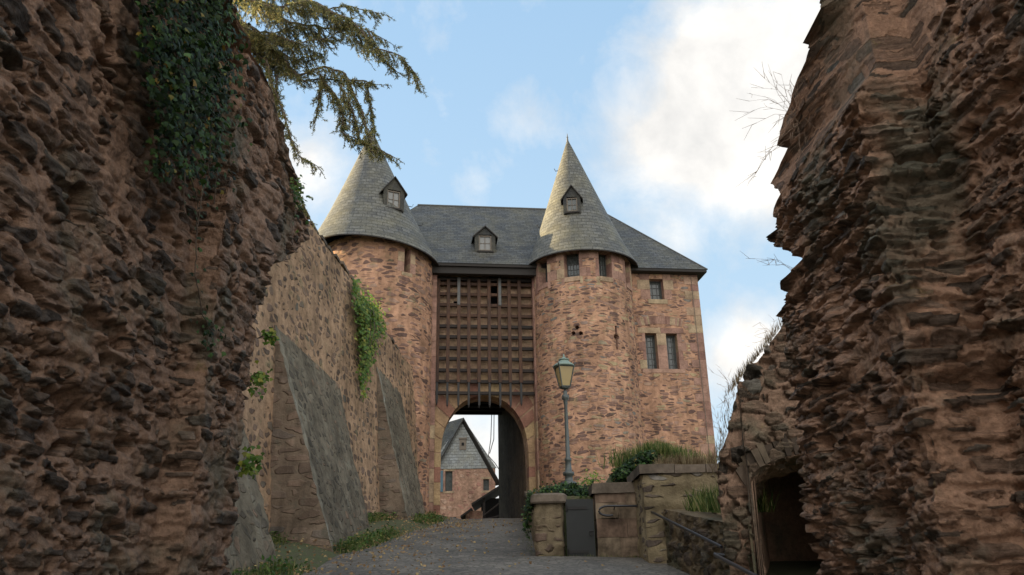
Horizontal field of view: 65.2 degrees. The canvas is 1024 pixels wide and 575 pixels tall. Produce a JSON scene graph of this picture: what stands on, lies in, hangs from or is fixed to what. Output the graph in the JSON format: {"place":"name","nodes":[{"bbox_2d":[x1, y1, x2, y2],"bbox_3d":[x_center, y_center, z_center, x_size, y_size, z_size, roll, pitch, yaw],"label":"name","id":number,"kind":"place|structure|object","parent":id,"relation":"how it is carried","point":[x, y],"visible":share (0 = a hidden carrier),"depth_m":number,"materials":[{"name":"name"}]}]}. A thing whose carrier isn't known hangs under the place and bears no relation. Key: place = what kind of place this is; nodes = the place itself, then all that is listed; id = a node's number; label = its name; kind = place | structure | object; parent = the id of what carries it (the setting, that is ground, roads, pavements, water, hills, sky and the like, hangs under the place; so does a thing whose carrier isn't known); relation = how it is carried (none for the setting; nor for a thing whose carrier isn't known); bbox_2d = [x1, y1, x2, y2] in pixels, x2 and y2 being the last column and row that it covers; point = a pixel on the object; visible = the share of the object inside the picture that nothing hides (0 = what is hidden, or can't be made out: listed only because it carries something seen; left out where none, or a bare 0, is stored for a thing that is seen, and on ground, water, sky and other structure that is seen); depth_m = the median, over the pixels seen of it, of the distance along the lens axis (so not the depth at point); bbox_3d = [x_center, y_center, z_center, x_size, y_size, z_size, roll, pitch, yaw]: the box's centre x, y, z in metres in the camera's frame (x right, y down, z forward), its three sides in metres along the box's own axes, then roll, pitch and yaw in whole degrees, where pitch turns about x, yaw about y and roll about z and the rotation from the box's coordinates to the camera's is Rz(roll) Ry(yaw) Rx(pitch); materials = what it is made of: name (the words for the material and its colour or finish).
{"place":"outdoors","nodes":[
{"label":"outdoors","id":0,"kind":"place"},
{"bbox_2d":[301,517,688,574],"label":"road","id":1,"kind":"structure","parent":0,"point":[497,559],"depth_m":13.91,"materials":[{"name":"grey stone"}]},
{"bbox_2d":[233,512,637,574],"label":"fallen leaves","id":2,"kind":"object","parent":1,"relation":"on","point":[414,554],"visible":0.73,"depth_m":15.60,"materials":[{"name":"brown plant"}]},
{"bbox_2d":[236,0,820,497],"label":"sky","id":3,"kind":"structure","parent":0,"point":[644,93],"materials":[{"name":"blue"}]},
{"bbox_2d":[250,492,821,574],"bbox_3d":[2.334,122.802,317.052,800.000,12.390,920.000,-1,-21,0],"label":"ground","id":4,"kind":"structure","parent":0,"point":[794,567],"depth_m":14.59,"materials":[{"name":"green soil"}]},
{"bbox_2d":[0,0,309,574],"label":"ruined wall","id":5,"kind":"structure","parent":4,"relation":"on","point":[123,397],"depth_m":4.78,"materials":[{"name":"brown stone"}]},
{"bbox_2d":[134,0,265,358],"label":"ivy","id":6,"kind":"object","parent":5,"relation":"attached to","point":[202,45],"visible":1,"depth_m":5.34,"materials":[{"name":"green plant"}]},
{"bbox_2d":[289,174,312,232],"bbox_3d":[-2.152,-0.855,7.676,0.492,0.630,0.488,5,-22,-16],"label":"wall plant","id":7,"kind":"object","parent":5,"relation":"attached to","point":[294,188],"depth_m":7.70,"materials":[{"name":"green plant"}]},
{"bbox_2d":[224,202,424,574],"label":"curtain wall","id":8,"kind":"structure","parent":4,"relation":"on","point":[339,461],"depth_m":18.61,"materials":[{"name":"stone"}]},
{"bbox_2d":[235,445,264,478],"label":"wall plant","id":9,"kind":"object","parent":8,"relation":"attached to","point":[248,468],"depth_m":6.21,"materials":[{"name":"green plant"}]},
{"bbox_2d":[247,360,273,399],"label":"wall plant","id":10,"kind":"object","parent":8,"relation":"attached to","point":[260,378],"depth_m":6.44,"materials":[{"name":"green plant"}]},
{"bbox_2d":[257,327,279,345],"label":"wall plant","id":11,"kind":"object","parent":8,"relation":"attached to","point":[271,337],"depth_m":6.58,"materials":[{"name":"green plant"}]},
{"bbox_2d":[351,275,389,401],"bbox_3d":[-4.226,1.619,23.907,0.843,4.068,5.306,-1,-21,0],"label":"creeper","id":12,"kind":"object","parent":8,"relation":"attached to","point":[368,312],"visible":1,"depth_m":23.27,"materials":[{"name":"green plant"}]},
{"bbox_2d":[233,0,428,227],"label":"conifer tree","id":13,"kind":"object","parent":4,"relation":"on","point":[266,47],"visible":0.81,"depth_m":12.83,"materials":[{"name":"green plant"}]},
{"bbox_2d":[230,509,447,574],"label":"verge grass","id":14,"kind":"structure","parent":4,"relation":"on","point":[438,519],"depth_m":16.14,"materials":[{"name":"green plant"}]},
{"bbox_2d":[440,418,498,518],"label":"house","id":15,"kind":"structure","parent":4,"relation":"on","point":[468,475],"depth_m":61.01,"materials":[{"name":"stone"}]},
{"bbox_2d":[445,471,451,490],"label":"window","id":16,"kind":"structure","parent":15,"relation":"in","point":[448,474],"depth_m":60.94,"materials":[{"name":"grey glass"}]},
{"bbox_2d":[443,469,454,492],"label":"window frame","id":17,"kind":"structure","parent":15,"relation":"in","point":[444,470],"depth_m":60.76,"materials":[{"name":"stone"}]},
{"bbox_2d":[483,479,488,490],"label":"window","id":18,"kind":"structure","parent":15,"relation":"in","point":[485,481],"depth_m":60.82,"materials":[{"name":"grey glass"}]},
{"bbox_2d":[481,477,490,492],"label":"window frame","id":19,"kind":"structure","parent":15,"relation":"in","point":[482,478],"depth_m":60.64,"materials":[{"name":"stone"}]},
{"bbox_2d":[460,486,498,518],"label":"timber shed","id":20,"kind":"structure","parent":4,"relation":"on","point":[488,503],"depth_m":49.61,"materials":[{"name":"wood"}]},
{"bbox_2d":[318,130,716,517],"bbox_3d":[-0.364,2.484,35.950,17.171,18.782,11.040,1,-21,-6],"label":"gatehouse","id":21,"kind":"object","parent":4,"relation":"on","point":[499,311],"visible":0.69,"depth_m":32.89,"materials":[{"name":"stone"}]},
{"bbox_2d":[645,335,656,368],"bbox_3d":[5.825,2.769,33.812,0.492,1.546,0.060,1,-21,-6],"label":"window","id":22,"kind":"structure","parent":21,"relation":"in","point":[649,339],"depth_m":33.85,"materials":[{"name":"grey glass"}]},
{"bbox_2d":[649,281,661,298],"bbox_3d":[6.213,0.184,34.841,0.606,0.945,0.060,1,-21,-6],"label":"window","id":23,"kind":"structure","parent":21,"relation":"in","point":[655,286],"depth_m":34.89,"materials":[{"name":"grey glass"}]},
{"bbox_2d":[666,336,677,368],"bbox_3d":[6.717,2.789,33.910,0.481,1.546,0.060,1,-21,-6],"label":"window","id":24,"kind":"structure","parent":21,"relation":"in","point":[670,340],"depth_m":33.95,"materials":[{"name":"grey glass"}]},
{"bbox_2d":[524,491,566,555],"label":"stone pillar","id":25,"kind":"structure","parent":4,"relation":"on","point":[547,529],"depth_m":14.58,"materials":[{"name":"stone"}]},
{"bbox_2d":[521,480,593,538],"bbox_3d":[0.955,4.293,15.511,1.987,1.162,1.211,6,-22,-18],"label":"trailing ivy","id":26,"kind":"object","parent":25,"relation":"attached to","point":[573,489],"visible":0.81,"depth_m":15.39,"materials":[{"name":"green plant"}]},
{"bbox_2d":[565,499,595,556],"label":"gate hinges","id":27,"kind":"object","parent":25,"relation":"attached to","point":[580,527],"depth_m":14.51,"materials":[{"name":"metal"}]},
{"bbox_2d":[565,499,595,556],"bbox_3d":[1.241,4.386,14.519,0.503,1.052,0.040,-1,-21,0],"label":"door leaf","id":28,"kind":"structure","parent":27,"relation":"in","point":[579,522],"depth_m":14.51,"materials":[{"name":"black paint"}]},
{"bbox_2d":[553,354,575,484],"bbox_3d":[1.506,3.840,22.057,0.608,4.164,0.608,3,-21,-11],"label":"street lamp","id":29,"kind":"object","parent":4,"relation":"on","point":[563,367],"visible":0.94,"depth_m":22.34,"materials":[{"name":"metal"}]},
{"bbox_2d":[519,529,639,556],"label":"edge grass","id":30,"kind":"structure","parent":4,"relation":"on","point":[562,555],"depth_m":14.32,"materials":[{"name":"green plant"}]},
{"bbox_2d":[588,482,639,557],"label":"stone block wall","id":31,"kind":"structure","parent":4,"relation":"on","point":[616,528],"depth_m":14.54,"materials":[{"name":"brown stone"}]},
{"bbox_2d":[608,449,660,481],"bbox_3d":[2.532,3.719,16.224,1.201,0.900,0.977,-1,-21,0],"label":"ivy bush","id":32,"kind":"object","parent":4,"relation":"on","point":[623,471],"visible":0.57,"depth_m":16.02,"materials":[{"name":"green plant"}]},
{"bbox_2d":[627,463,720,562],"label":"stone block wall","id":33,"kind":"structure","parent":4,"relation":"on","point":[656,492],"depth_m":13.65,"materials":[{"name":"brown stone"}]},
{"bbox_2d":[598,505,722,548],"bbox_3d":[2.415,3.611,12.278,0.753,0.983,4.825,3,-21,-12],"label":"handrail","id":34,"kind":"object","parent":33,"relation":"attached to","point":[682,527],"visible":0.96,"depth_m":12.23,"materials":[{"name":"metal"}]},
{"bbox_2d":[663,509,756,574],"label":"retaining wall","id":35,"kind":"structure","parent":4,"relation":"on","point":[689,553],"depth_m":11.51,"materials":[{"name":"stone"}]},
{"bbox_2d":[681,481,782,512],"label":"ledge grass","id":36,"kind":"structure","parent":35,"relation":"on","point":[707,502],"depth_m":11.71,"materials":[{"name":"green plant"}]},
{"bbox_2d":[715,322,824,574],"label":"arched ruin","id":37,"kind":"object","parent":4,"relation":"on","point":[758,450],"visible":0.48,"depth_m":10.11,"materials":[{"name":"brown stone"}]},
{"bbox_2d":[693,404,721,433],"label":"dry shrub","id":38,"kind":"object","parent":37,"relation":"attached to","point":[713,422],"visible":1,"depth_m":9.93,"materials":[{"name":"brown plant"}]},
{"bbox_2d":[710,366,735,416],"bbox_3d":[2.608,1.287,10.081,0.401,0.782,0.294,15,-26,-36],"label":"dry shrub","id":39,"kind":"object","parent":37,"relation":"attached to","point":[725,388],"visible":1,"depth_m":10.10,"materials":[{"name":"brown plant"}]},
{"bbox_2d":[713,552,756,574],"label":"handrail","id":40,"kind":"object","parent":37,"relation":"attached to","point":[720,556],"visible":1,"depth_m":8.49,"materials":[{"name":"metal"}]},
{"bbox_2d":[705,311,782,475],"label":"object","id":41,"kind":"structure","parent":37,"relation":"on","point":[753,358],"depth_m":10.46,"materials":[{"name":"plant"}]},
{"bbox_2d":[752,317,778,342],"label":"dry shrub","id":42,"kind":"object","parent":37,"relation":"on","point":[765,330],"visible":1,"depth_m":10.34,"materials":[{"name":"brown plant"}]},
{"bbox_2d":[766,0,1023,574],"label":"ruined wall","id":43,"kind":"structure","parent":4,"relation":"on","point":[898,212],"depth_m":5.45,"materials":[{"name":"brown stone"}]},
{"bbox_2d":[736,139,785,186],"bbox_3d":[2.249,-1.133,7.242,0.487,0.454,0.234,-9,-22,20],"label":"dry shrub","id":44,"kind":"object","parent":43,"relation":"on","point":[765,156],"visible":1,"depth_m":7.27,"materials":[{"name":"brown plant"}]},
{"bbox_2d":[736,64,796,137],"bbox_3d":[2.352,-1.682,7.163,0.764,0.847,0.353,-1,-21,0],"label":"dry shrub","id":45,"kind":"object","parent":43,"relation":"attached to","point":[773,101],"visible":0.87,"depth_m":7.11,"materials":[{"name":"brown plant"}]},
{"bbox_2d":[744,254,794,271],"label":"dry shrub","id":46,"kind":"object","parent":43,"relation":"attached to","point":[771,261],"visible":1,"depth_m":6.82,"materials":[{"name":"brown plant"}]},
{"bbox_2d":[774,82,817,163],"bbox_3d":[2.525,-1.400,7.013,0.448,0.790,0.658,-15,-25,33],"label":"dry shrub","id":47,"kind":"object","parent":43,"relation":"on","point":[794,125],"visible":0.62,"depth_m":6.92,"materials":[{"name":"brown plant"}]},
{"bbox_2d":[577,469,603,485],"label":"plant","id":48,"kind":"object","parent":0,"point":[589,480],"depth_m":23.47,"materials":[{"name":"green plant"}]},
{"bbox_2d":[653,450,716,473],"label":"dry grass","id":49,"kind":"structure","parent":0,"point":[687,459],"depth_m":14.03,"materials":[{"name":"green plant"}]},
{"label":"mound","id":50,"kind":"structure","parent":0,"visible":0},
{"bbox_2d":[596,437,719,468],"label":"mound grass","id":51,"kind":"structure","parent":50,"relation":"on","point":[662,448],"depth_m":16.58,"materials":[{"name":"green plant"}]}
]}

